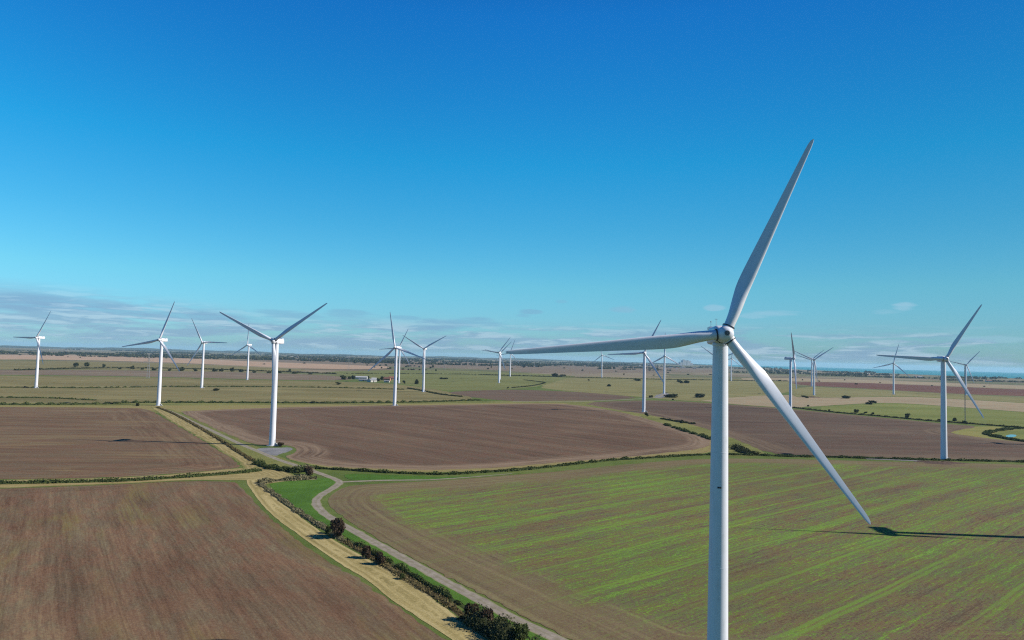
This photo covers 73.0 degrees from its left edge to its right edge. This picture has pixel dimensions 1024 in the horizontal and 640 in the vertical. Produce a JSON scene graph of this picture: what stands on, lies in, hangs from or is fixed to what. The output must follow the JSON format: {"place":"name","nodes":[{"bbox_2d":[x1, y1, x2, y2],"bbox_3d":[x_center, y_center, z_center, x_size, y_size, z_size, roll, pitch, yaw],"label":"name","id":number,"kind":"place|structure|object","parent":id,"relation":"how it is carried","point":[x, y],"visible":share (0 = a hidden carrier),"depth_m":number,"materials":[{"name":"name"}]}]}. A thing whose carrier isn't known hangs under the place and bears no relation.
{"place":"outdoors","nodes":[
{"label":"outdoors","id":0,"kind":"place"},
{"bbox_2d":[0,407,239,478],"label":"brown field","id":1,"kind":"structure","parent":0,"point":[58,442],"depth_m":440.47,"materials":[{"name":"soil"}]},
{"bbox_2d":[0,467,295,487],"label":"straw verge","id":2,"kind":"structure","parent":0,"point":[266,473],"depth_m":338.82,"materials":[{"name":"beige plant"}]},
{"bbox_2d":[0,361,307,371],"bbox_3d":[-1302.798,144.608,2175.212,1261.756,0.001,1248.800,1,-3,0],"label":"olive pasture","id":3,"kind":"structure","parent":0,"point":[28,364],"depth_m":2282.41,"materials":[{"name":"green plant"}]},
{"bbox_2d":[0,370,350,379],"bbox_3d":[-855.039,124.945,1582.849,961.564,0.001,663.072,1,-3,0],"label":"ploughed field","id":4,"kind":"structure","parent":0,"point":[222,375],"depth_m":1637.67,"materials":[{"name":"brown soil"}]},
{"bbox_2d":[0,355,388,368],"bbox_3d":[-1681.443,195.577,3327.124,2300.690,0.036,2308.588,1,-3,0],"label":"stubble field","id":5,"kind":"structure","parent":0,"point":[223,362],"depth_m":3251.78,"materials":[{"name":"beige plant"}]},
{"bbox_2d":[151,407,258,469],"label":"straw verge","id":6,"kind":"structure","parent":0,"point":[244,462],"depth_m":488.35,"materials":[{"name":"beige plant"}]},
{"bbox_2d":[0,481,445,639],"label":"brown field","id":7,"kind":"structure","parent":0,"point":[200,560],"depth_m":193.79,"materials":[{"name":"soil"}]},
{"bbox_2d":[168,409,298,466],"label":"grass verge","id":8,"kind":"object","parent":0,"point":[256,455],"depth_m":448.26,"materials":[{"name":"plant"}]},
{"bbox_2d":[0,376,471,402],"bbox_3d":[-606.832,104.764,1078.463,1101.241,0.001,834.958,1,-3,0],"label":"olive pasture","id":9,"kind":"structure","parent":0,"point":[301,391],"depth_m":1047.81,"materials":[{"name":"green plant"}]},
{"bbox_2d":[16,311,50,387],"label":"wind turbine","id":10,"kind":"object","parent":9,"relation":"on","point":[37,337],"visible":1,"depth_m":1004.54,"materials":[{"name":"white paint"}]},
{"bbox_2d":[144,354,152,377],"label":"power pylon","id":11,"kind":"object","parent":9,"relation":"on","point":[148,363],"visible":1,"depth_m":1406.41,"materials":[{"name":"metal"}]},
{"bbox_2d":[187,320,225,387],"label":"wind turbine","id":12,"kind":"object","parent":9,"relation":"on","point":[202,365],"visible":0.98,"depth_m":1112.91,"materials":[{"name":"white paint"}]},
{"bbox_2d":[232,330,260,379],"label":"wind turbine","id":13,"kind":"object","parent":9,"relation":"on","point":[248,345],"visible":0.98,"depth_m":1450.51,"materials":[{"name":"white paint"}]},
{"bbox_2d":[403,335,445,391],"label":"wind turbine","id":14,"kind":"object","parent":9,"relation":"on","point":[423,372],"visible":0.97,"depth_m":1163.71,"materials":[{"name":"white paint"}]},
{"bbox_2d":[257,447,291,455],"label":"gravel pad","id":15,"kind":"object","parent":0,"point":[274,451],"visible":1,"depth_m":438.68,"materials":[{"name":"grey gravel"}]},
{"bbox_2d":[0,403,567,411],"bbox_3d":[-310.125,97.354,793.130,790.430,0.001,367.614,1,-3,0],"label":"straw margin","id":16,"kind":"object","parent":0,"point":[178,408],"visible":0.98,"depth_m":760.78,"materials":[{"name":"plant"}]},
{"bbox_2d":[0,345,674,363],"bbox_3d":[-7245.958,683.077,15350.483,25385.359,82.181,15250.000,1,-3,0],"label":"hills","id":17,"kind":"structure","parent":0,"point":[110,348],"depth_m":15635.84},
{"bbox_2d":[164,408,567,639],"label":"track","id":18,"kind":"structure","parent":0,"point":[317,506],"depth_m":211.56,"materials":[{"name":"grey gravel"}]},
{"bbox_2d":[247,477,486,639],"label":"straw verge","id":19,"kind":"structure","parent":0,"point":[425,607],"depth_m":197.96,"materials":[{"name":"beige plant"}]},
{"bbox_2d":[7,401,766,456],"bbox_3d":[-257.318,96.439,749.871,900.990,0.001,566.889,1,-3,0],"label":"grass verge","id":20,"kind":"object","parent":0,"point":[700,430],"depth_m":784.55,"materials":[{"name":"green plant"}]},
{"bbox_2d":[607,320,663,411],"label":"wind turbine","id":21,"kind":"object","parent":20,"relation":"on","point":[645,356],"visible":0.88,"depth_m":844.67,"materials":[{"name":"white paint"}]},
{"bbox_2d":[269,478,546,639],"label":"lush grass","id":22,"kind":"structure","parent":0,"point":[301,494],"depth_m":292.59,"materials":[{"name":"green plant"}]},
{"bbox_2d":[337,473,511,482],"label":"track","id":23,"kind":"structure","parent":0,"point":[413,479],"depth_m":347.41,"materials":[{"name":"grey gravel"}]},
{"bbox_2d":[345,473,517,479],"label":"lush grass","id":24,"kind":"structure","parent":0,"point":[371,477],"depth_m":355.13,"materials":[{"name":"green plant"}]},
{"bbox_2d":[181,403,710,469],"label":"brown field","id":25,"kind":"structure","parent":0,"point":[437,437],"depth_m":556.97,"materials":[{"name":"soil"}]},
{"bbox_2d":[330,370,574,389],"bbox_3d":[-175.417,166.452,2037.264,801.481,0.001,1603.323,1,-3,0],"label":"green pasture","id":26,"kind":"structure","parent":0,"point":[465,380],"depth_m":1874.77,"materials":[{"name":"plant"}]},
{"bbox_2d":[386,330,409,382],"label":"wind turbine","id":27,"kind":"object","parent":26,"relation":"on","point":[399,360],"visible":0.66,"depth_m":1484.65,"materials":[{"name":"white paint"}]},
{"bbox_2d":[483,338,509,382],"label":"wind turbine","id":28,"kind":"object","parent":26,"relation":"on","point":[499,352],"visible":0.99,"depth_m":1640.51,"materials":[{"name":"white paint"}]},
{"bbox_2d":[501,341,518,376],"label":"wind turbine","id":29,"kind":"object","parent":26,"relation":"on","point":[510,361],"visible":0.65,"depth_m":2186.62,"materials":[{"name":"white paint"}]},
{"bbox_2d":[250,358,711,373],"bbox_3d":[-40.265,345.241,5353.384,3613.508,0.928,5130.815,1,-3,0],"label":"rough pasture","id":30,"kind":"structure","parent":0,"point":[572,369],"depth_m":3950.66,"materials":[{"name":"green plant"}]},
{"bbox_2d":[290,442,710,471],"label":"straw margin","id":31,"kind":"object","parent":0,"point":[707,449],"visible":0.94,"depth_m":400.07,"materials":[{"name":"plant"}]},
{"bbox_2d":[0,347,1023,639],"bbox_3d":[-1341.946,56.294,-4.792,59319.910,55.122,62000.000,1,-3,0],"label":"ground","id":32,"kind":"structure","parent":0,"point":[340,475],"depth_m":1043.88,"materials":[{"name":"green plant"}]},
{"bbox_2d":[0,396,96,399],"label":"ditch hedge","id":33,"kind":"object","parent":32,"relation":"on","point":[52,397],"visible":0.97,"depth_m":812.80,"materials":[{"name":"green plant"}]},
{"bbox_2d":[0,468,261,484],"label":"hedge","id":34,"kind":"object","parent":32,"relation":"on","point":[113,479],"visible":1,"depth_m":325.92,"materials":[{"name":"green plant"}]},
{"bbox_2d":[122,301,179,405],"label":"wind turbine","id":35,"kind":"object","parent":32,"relation":"on","point":[162,346],"visible":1,"depth_m":755.88,"materials":[{"name":"white paint"}]},
{"bbox_2d":[14,367,332,373],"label":"ditch hedge","id":36,"kind":"object","parent":32,"relation":"on","point":[158,368],"visible":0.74,"depth_m":2004.18,"materials":[{"name":"green plant"}]},
{"bbox_2d":[0,385,403,389],"bbox_3d":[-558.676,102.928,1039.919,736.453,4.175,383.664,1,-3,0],"label":"ditch hedge","id":37,"kind":"object","parent":32,"relation":"on","point":[187,386],"visible":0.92,"depth_m":1128.03,"materials":[{"name":"green plant"}]},
{"bbox_2d":[156,406,255,461],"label":"hedge","id":38,"kind":"object","parent":32,"relation":"on","point":[237,450],"visible":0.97,"depth_m":497.56,"materials":[{"name":"green plant"}]},
{"bbox_2d":[0,399,480,404],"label":"hedge","id":39,"kind":"object","parent":32,"relation":"on","point":[127,401],"visible":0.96,"depth_m":809.62,"materials":[{"name":"green plant"}]},
{"bbox_2d":[220,303,326,445],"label":"wind turbine","id":40,"kind":"object","parent":32,"relation":"on","point":[276,341],"visible":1,"depth_m":461.04,"materials":[{"name":"white paint"}]},
{"bbox_2d":[251,458,303,473],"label":"thicket","id":41,"kind":"object","parent":32,"relation":"on","point":[260,462],"visible":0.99,"depth_m":367.89,"materials":[{"name":"green plant"}]},
{"bbox_2d":[257,474,316,482],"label":"reed bed","id":42,"kind":"object","parent":32,"relation":"on","point":[288,478],"visible":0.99,"depth_m":338.12,"materials":[{"name":"plant"}]},
{"bbox_2d":[256,482,347,542],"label":"hedge","id":43,"kind":"object","parent":32,"relation":"on","point":[298,511],"visible":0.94,"depth_m":272.67,"materials":[{"name":"green plant"}]},
{"bbox_2d":[291,464,314,469],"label":"thicket","id":44,"kind":"object","parent":32,"relation":"on","point":[313,468],"visible":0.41,"depth_m":370.81,"materials":[{"name":"green plant"}]},
{"bbox_2d":[303,465,312,475],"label":"bush","id":45,"kind":"object","parent":32,"relation":"on","point":[308,470],"visible":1,"depth_m":354.13,"materials":[{"name":"green plant"}]},
{"bbox_2d":[325,525,331,533],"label":"bush","id":46,"kind":"object","parent":32,"relation":"on","point":[327,530],"visible":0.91,"depth_m":241.39,"materials":[{"name":"green plant"}]},
{"bbox_2d":[330,517,345,535],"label":"bush","id":47,"kind":"object","parent":32,"relation":"on","point":[337,527],"visible":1,"depth_m":235.87,"materials":[{"name":"green plant"}]},
{"bbox_2d":[355,376,367,378],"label":"barn","id":48,"kind":"structure","parent":32,"relation":"on","point":[361,377],"depth_m":1648.33,"materials":[{"name":"white metal"}]},
{"bbox_2d":[361,545,370,558],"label":"bush","id":49,"kind":"object","parent":32,"relation":"on","point":[366,551],"visible":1,"depth_m":213.61,"materials":[{"name":"green plant"}]},
{"bbox_2d":[375,551,385,563],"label":"bush","id":50,"kind":"object","parent":32,"relation":"on","point":[379,557],"visible":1,"depth_m":207.66,"materials":[{"name":"green plant"}]},
{"bbox_2d":[368,313,425,405],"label":"wind turbine","id":51,"kind":"object","parent":32,"relation":"on","point":[396,348],"visible":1,"depth_m":844.31,"materials":[{"name":"white paint"}]},
{"bbox_2d":[337,538,491,639],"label":"reed bed","id":52,"kind":"object","parent":32,"relation":"on","point":[453,607],"visible":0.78,"depth_m":189.96,"materials":[{"name":"plant"}]},
{"bbox_2d":[346,538,522,639],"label":"hedge","id":53,"kind":"object","parent":32,"relation":"on","point":[441,590],"visible":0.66,"depth_m":195.06,"materials":[{"name":"green plant"}]},
{"bbox_2d":[407,387,462,396],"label":"ditch hedge","id":54,"kind":"object","parent":32,"relation":"on","point":[435,392],"visible":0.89,"depth_m":1116.45,"materials":[{"name":"green plant"}]},
{"bbox_2d":[344,373,559,376],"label":"ditch hedge","id":55,"kind":"object","parent":32,"relation":"on","point":[418,373],"visible":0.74,"depth_m":2194.02,"materials":[{"name":"green plant"}]},
{"bbox_2d":[464,602,479,616],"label":"bush","id":56,"kind":"object","parent":32,"relation":"on","point":[467,607],"visible":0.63,"depth_m":165.33,"materials":[{"name":"green plant"}]},
{"bbox_2d":[480,607,493,620],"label":"bush","id":57,"kind":"object","parent":32,"relation":"on","point":[489,612],"visible":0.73,"depth_m":161.62,"materials":[{"name":"green plant"}]},
{"bbox_2d":[455,602,540,639],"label":"thicket","id":58,"kind":"object","parent":32,"relation":"on","point":[498,630],"visible":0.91,"depth_m":157.36,"materials":[{"name":"green plant"}]},
{"bbox_2d":[0,346,1023,381],"bbox_3d":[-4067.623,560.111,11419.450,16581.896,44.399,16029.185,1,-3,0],"label":"woodland","id":59,"kind":"object","parent":32,"relation":"on","point":[326,357],"visible":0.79,"depth_m":5140.48,"materials":[{"name":"green plant"}]},
{"bbox_2d":[508,622,529,639],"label":"bush","id":60,"kind":"object","parent":32,"relation":"on","point":[520,631],"visible":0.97,"depth_m":153.49,"materials":[{"name":"green plant"}]},
{"bbox_2d":[511,380,545,387],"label":"ditch hedge","id":61,"kind":"object","parent":32,"relation":"on","point":[530,385],"visible":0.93,"depth_m":1571.66,"materials":[{"name":"green plant"}]},
{"bbox_2d":[480,374,786,380],"bbox_3d":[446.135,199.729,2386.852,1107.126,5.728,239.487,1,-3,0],"label":"ditch hedge","id":62,"kind":"object","parent":32,"relation":"on","point":[625,378],"visible":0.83,"depth_m":2282.10,"materials":[{"name":"green plant"}]},
{"bbox_2d":[311,453,1023,474],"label":"hedge","id":63,"kind":"object","parent":32,"relation":"on","point":[380,470],"visible":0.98,"depth_m":436.19,"materials":[{"name":"green plant"}]},
{"bbox_2d":[660,417,695,423],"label":"ditch hedge","id":64,"kind":"object","parent":32,"relation":"on","point":[663,418],"visible":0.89,"depth_m":720.16,"materials":[{"name":"green plant"}]},
{"bbox_2d":[678,359,692,364],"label":"power station","id":65,"kind":"object","parent":32,"relation":"on","point":[685,362],"visible":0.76,"depth_m":10666.43,"materials":[{"name":"concrete"}]},
{"bbox_2d":[663,423,710,439],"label":"ditch hedge","id":66,"kind":"object","parent":32,"relation":"on","point":[688,431],"visible":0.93,"depth_m":617.36,"materials":[{"name":"green plant"}]},
{"bbox_2d":[506,139,870,639],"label":"wind turbine","id":67,"kind":"object","parent":32,"relation":"on","point":[721,339],"visible":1,"depth_m":137.71,"materials":[{"name":"white paint"}]},
{"bbox_2d":[728,443,760,454],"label":"thicket","id":68,"kind":"object","parent":32,"relation":"on","point":[740,448],"visible":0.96,"depth_m":492.39,"materials":[{"name":"green plant"}]},
{"bbox_2d":[797,350,823,385],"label":"wind turbine","id":69,"kind":"object","parent":32,"relation":"on","point":[811,365],"visible":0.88,"depth_m":1984.65,"materials":[{"name":"white paint"}]},
{"bbox_2d":[792,407,1020,426],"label":"ditch hedge","id":70,"kind":"object","parent":32,"relation":"on","point":[1003,425],"visible":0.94,"depth_m":846.18,"materials":[{"name":"green plant"}]},
{"bbox_2d":[877,304,983,459],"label":"wind turbine","id":71,"kind":"object","parent":32,"relation":"on","point":[943,360],"visible":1,"depth_m":476.48,"materials":[{"name":"white paint"}]},
{"bbox_2d":[913,461,966,464],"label":"pad","id":72,"kind":"object","parent":32,"relation":"on","point":[941,462],"visible":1,"depth_m":459.64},
{"bbox_2d":[933,366,985,426],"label":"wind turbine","id":73,"kind":"object","parent":32,"relation":"on","point":[964,397],"visible":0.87,"depth_m":796.22,"materials":[{"name":"metal"}]},
{"bbox_2d":[982,426,1023,441],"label":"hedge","id":74,"kind":"object","parent":32,"relation":"on","point":[989,432],"visible":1,"depth_m":667.65,"materials":[{"name":"green plant"}]},
{"bbox_2d":[0,0,1023,372],"label":"sky","id":75,"kind":"structure","parent":0,"point":[479,175],"materials":[{"name":"blue"}]},
{"bbox_2d":[450,390,634,400],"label":"ploughed field","id":76,"kind":"structure","parent":0,"point":[523,395],"depth_m":1146.51,"materials":[{"name":"brown soil"}]},
{"bbox_2d":[512,394,663,401],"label":"track","id":77,"kind":"structure","parent":0,"point":[581,401],"depth_m":1014.79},
{"bbox_2d":[542,376,797,401],"bbox_3d":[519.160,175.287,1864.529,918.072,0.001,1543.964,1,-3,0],"label":"yellow pasture","id":78,"kind":"structure","parent":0,"point":[654,388],"depth_m":1623.41,"materials":[{"name":"plant"}]},
{"bbox_2d":[592,351,613,377],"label":"wind turbine","id":79,"kind":"object","parent":78,"relation":"on","point":[601,362],"visible":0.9,"depth_m":2340.86,"materials":[{"name":"white paint"}]},
{"bbox_2d":[664,394,677,397],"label":"bush","id":80,"kind":"object","parent":78,"relation":"on","point":[671,395],"visible":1,"depth_m":1190.13,"materials":[{"name":"green plant"}]},
{"bbox_2d":[694,393,704,396],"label":"bush","id":81,"kind":"object","parent":78,"relation":"on","point":[699,395],"visible":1,"depth_m":1219.38,"materials":[{"name":"green plant"}]},
{"bbox_2d":[728,354,739,380],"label":"wind turbine","id":82,"kind":"object","parent":78,"relation":"on","point":[731,366],"visible":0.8,"depth_m":2359.01,"materials":[{"name":"white paint"}]},
{"label":"gravel pad","id":83,"kind":"structure","parent":78,"relation":"on","visible":0},
{"bbox_2d":[646,333,683,393],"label":"wind turbine","id":84,"kind":"object","parent":83,"relation":"on","point":[664,355],"visible":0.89,"depth_m":1325.23,"materials":[{"name":"white paint"}]},
{"bbox_2d":[328,459,1023,639],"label":"crop field","id":85,"kind":"structure","parent":0,"point":[929,552],"depth_m":239.86,"materials":[{"name":"green plant"}]},
{"bbox_2d":[588,400,1023,460],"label":"brown field","id":86,"kind":"structure","parent":0,"point":[768,429],"depth_m":644.88,"materials":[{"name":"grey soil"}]},
{"bbox_2d":[784,333,796,407],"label":"wind turbine","id":87,"kind":"object","parent":86,"relation":"on","point":[793,358],"visible":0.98,"depth_m":958.37,"materials":[{"name":"white paint"}]},
{"bbox_2d":[696,364,1023,378],"bbox_3d":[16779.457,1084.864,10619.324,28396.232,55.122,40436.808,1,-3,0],"label":"sea","id":88,"kind":"structure","parent":0,"point":[973,374],"depth_m":9483.27,"materials":[{"name":"liquid"}]},
{"bbox_2d":[704,395,1023,411],"bbox_3d":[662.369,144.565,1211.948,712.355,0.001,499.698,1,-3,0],"label":"stubble field","id":89,"kind":"structure","parent":0,"point":[763,400],"depth_m":1218.90,"materials":[{"name":"beige plant"}]},
{"bbox_2d":[741,378,1023,388],"bbox_3d":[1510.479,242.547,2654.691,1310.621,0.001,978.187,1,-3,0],"label":"pale pasture","id":90,"kind":"structure","parent":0,"point":[907,382],"depth_m":2707.09,"materials":[{"name":"beige plant"}]},
{"bbox_2d":[874,459,921,460],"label":"track","id":91,"kind":"structure","parent":0,"point":[895,459],"depth_m":469.94,"materials":[{"name":"grey gravel"}]},
{"bbox_2d":[792,387,1023,402],"bbox_3d":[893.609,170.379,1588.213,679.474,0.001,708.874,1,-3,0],"label":"olive pasture","id":92,"kind":"structure","parent":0,"point":[823,392],"depth_m":1563.32,"materials":[{"name":"green plant"}]},
{"bbox_2d":[795,348,831,394],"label":"wind turbine","id":93,"kind":"object","parent":92,"relation":"on","point":[814,366],"visible":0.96,"depth_m":1423.36,"materials":[{"name":"white paint"}]},
{"bbox_2d":[874,345,907,393],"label":"wind turbine","id":94,"kind":"object","parent":92,"relation":"on","point":[893,363],"visible":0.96,"depth_m":1568.52,"materials":[{"name":"white paint"}]},
{"bbox_2d":[950,351,979,394],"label":"wind turbine","id":95,"kind":"object","parent":92,"relation":"on","point":[966,366],"visible":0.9,"depth_m":1631.07,"materials":[{"name":"white paint"}]},
{"bbox_2d":[794,382,1023,395],"bbox_3d":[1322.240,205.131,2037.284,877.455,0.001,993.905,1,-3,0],"label":"ploughed field","id":96,"kind":"structure","parent":0,"point":[960,390],"depth_m":2073.29,"materials":[{"name":"red soil"}]},
{"bbox_2d":[818,403,1023,426],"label":"green pasture","id":97,"kind":"structure","parent":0,"point":[993,417],"depth_m":968.27,"materials":[{"name":"plant"}]},
{"bbox_2d":[865,400,876,403],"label":"bush","id":98,"kind":"object","parent":97,"relation":"on","point":[872,401],"visible":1,"depth_m":1138.23,"materials":[{"name":"green plant"}]},
{"bbox_2d":[951,426,1023,441],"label":"yellow field","id":99,"kind":"structure","parent":0,"point":[976,431],"depth_m":693.32,"materials":[{"name":"plant"}]},
{"bbox_2d":[994,430,1023,438],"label":"grass field","id":100,"kind":"structure","parent":0,"point":[1019,434],"depth_m":685.37,"materials":[{"name":"green plant"}]}
]}

